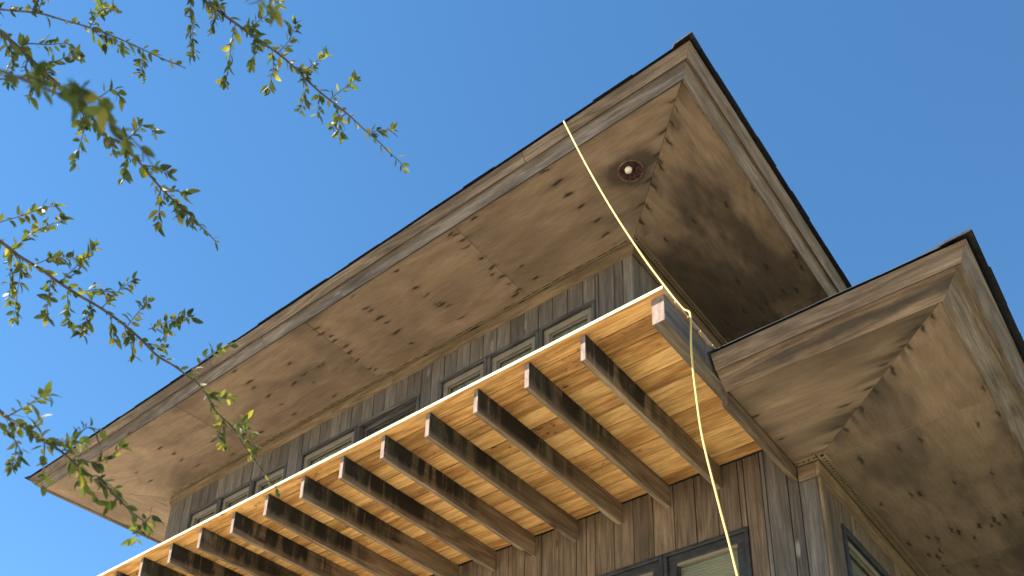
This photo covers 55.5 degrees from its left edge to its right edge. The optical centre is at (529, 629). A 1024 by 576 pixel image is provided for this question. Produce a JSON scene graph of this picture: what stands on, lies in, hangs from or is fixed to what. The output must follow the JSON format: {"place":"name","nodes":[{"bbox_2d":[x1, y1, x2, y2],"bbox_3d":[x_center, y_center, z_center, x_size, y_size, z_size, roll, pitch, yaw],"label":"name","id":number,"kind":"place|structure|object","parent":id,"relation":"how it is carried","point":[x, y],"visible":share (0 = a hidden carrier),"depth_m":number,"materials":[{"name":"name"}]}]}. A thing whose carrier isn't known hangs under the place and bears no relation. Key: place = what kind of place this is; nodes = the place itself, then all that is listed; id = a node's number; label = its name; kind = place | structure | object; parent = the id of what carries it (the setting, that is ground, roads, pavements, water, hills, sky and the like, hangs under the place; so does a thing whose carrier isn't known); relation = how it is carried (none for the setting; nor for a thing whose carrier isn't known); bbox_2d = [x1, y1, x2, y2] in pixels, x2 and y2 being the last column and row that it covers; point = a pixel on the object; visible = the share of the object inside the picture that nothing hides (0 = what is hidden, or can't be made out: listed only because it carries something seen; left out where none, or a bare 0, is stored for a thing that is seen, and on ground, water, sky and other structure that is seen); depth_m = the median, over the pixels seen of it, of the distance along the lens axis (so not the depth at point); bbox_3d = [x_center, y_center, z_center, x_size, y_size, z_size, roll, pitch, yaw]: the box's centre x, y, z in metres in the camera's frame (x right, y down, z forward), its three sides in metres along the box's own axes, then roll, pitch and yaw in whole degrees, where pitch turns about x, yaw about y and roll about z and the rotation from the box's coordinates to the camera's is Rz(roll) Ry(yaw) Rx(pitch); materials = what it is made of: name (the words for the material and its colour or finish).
{"place":"outdoors","nodes":[
{"label":"outdoors","id":0,"kind":"place"},
{"bbox_2d":[0,0,1023,575],"label":"sky","id":1,"kind":"structure","parent":0,"point":[896,127],"materials":[{"name":"blue"}]},
{"label":"ground","id":2,"kind":"structure","parent":0,"visible":0},
{"bbox_2d":[0,0,409,545],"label":"tree","id":3,"kind":"object","parent":2,"relation":"on","point":[75,96],"visible":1,"depth_m":2.31,"materials":[{"name":"green plant"}]},
{"bbox_2d":[25,31,1023,575],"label":"house","id":4,"kind":"structure","parent":2,"relation":"on","point":[489,373],"depth_m":7.15,"materials":[{"name":"brown wood"}]},
{"bbox_2d":[186,497,219,529],"bbox_3d":[-3.590,-0.814,10.584,0.563,1.222,0.112,-17,-31,34],"label":"window","id":5,"kind":"structure","parent":4,"relation":"in","point":[210,509],"depth_m":10.83,"materials":[{"name":"grey glass"}]},
{"bbox_2d":[217,480,251,513],"bbox_3d":[-3.142,-0.954,10.268,0.561,1.222,0.112,-17,-31,34],"label":"window","id":6,"kind":"structure","parent":4,"relation":"in","point":[241,493],"depth_m":10.51,"materials":[{"name":"grey glass"}]},
{"bbox_2d":[250,461,287,496],"bbox_3d":[-2.694,-1.094,9.952,0.563,1.222,0.112,-17,-31,34],"label":"window","id":7,"kind":"structure","parent":4,"relation":"in","point":[277,474],"depth_m":10.18,"materials":[{"name":"grey glass"}]},
{"bbox_2d":[298,424,357,471],"bbox_3d":[-1.976,-1.320,9.444,0.832,1.222,0.112,-17,-31,34],"label":"window","id":8,"kind":"structure","parent":4,"relation":"in","point":[346,438],"depth_m":9.68,"materials":[{"name":"grey glass"}]},
{"bbox_2d":[356,391,420,442],"bbox_3d":[-1.314,-1.527,8.977,0.832,1.222,0.112,-17,-31,34],"label":"window","id":9,"kind":"structure","parent":4,"relation":"in","point":[410,405],"depth_m":9.22,"materials":[{"name":"grey glass"}]},
{"bbox_2d":[438,356,486,399],"bbox_3d":[-0.577,-1.758,8.457,0.566,1.222,0.112,-17,-31,34],"label":"window","id":10,"kind":"structure","parent":4,"relation":"in","point":[475,371],"depth_m":8.68,"materials":[{"name":"grey glass"}]},
{"bbox_2d":[486,329,538,375],"bbox_3d":[-0.127,-1.899,8.139,0.564,1.222,0.112,-17,-31,34],"label":"window","id":11,"kind":"structure","parent":4,"relation":"in","point":[527,344],"depth_m":8.36,"materials":[{"name":"grey glass"}]},
{"bbox_2d":[539,299,595,348],"bbox_3d":[0.324,-2.040,7.821,0.566,1.222,0.112,-17,-31,34],"label":"window","id":12,"kind":"structure","parent":4,"relation":"in","point":[575,319],"depth_m":8.04,"materials":[{"name":"grey glass"}]},
{"bbox_2d":[618,159,644,181],"bbox_3d":[0.751,-3.382,7.207,0.200,0.043,0.200,-17,-31,34],"label":"recessed light","id":13,"kind":"object","parent":4,"relation":"attached to","point":[632,171],"visible":1,"depth_m":7.20,"materials":[{"name":"brown metal"}]},
{"bbox_2d":[599,555,663,575],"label":"window","id":14,"kind":"structure","parent":4,"relation":"in","point":[655,564],"depth_m":6.94,"materials":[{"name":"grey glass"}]},
{"bbox_2d":[563,121,738,575],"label":"rope","id":15,"kind":"object","parent":4,"relation":"hanging from","point":[697,406],"visible":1,"depth_m":5.27,"materials":[{"name":"beige fabric"}]},
{"bbox_2d":[663,526,752,575],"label":"window","id":16,"kind":"structure","parent":4,"relation":"in","point":[721,564],"depth_m":6.62,"materials":[{"name":"grey glass"}]},
{"bbox_2d":[841,523,886,575],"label":"window","id":17,"kind":"structure","parent":4,"relation":"in","point":[860,562],"depth_m":6.68,"materials":[{"name":"grey glass"}]}
]}

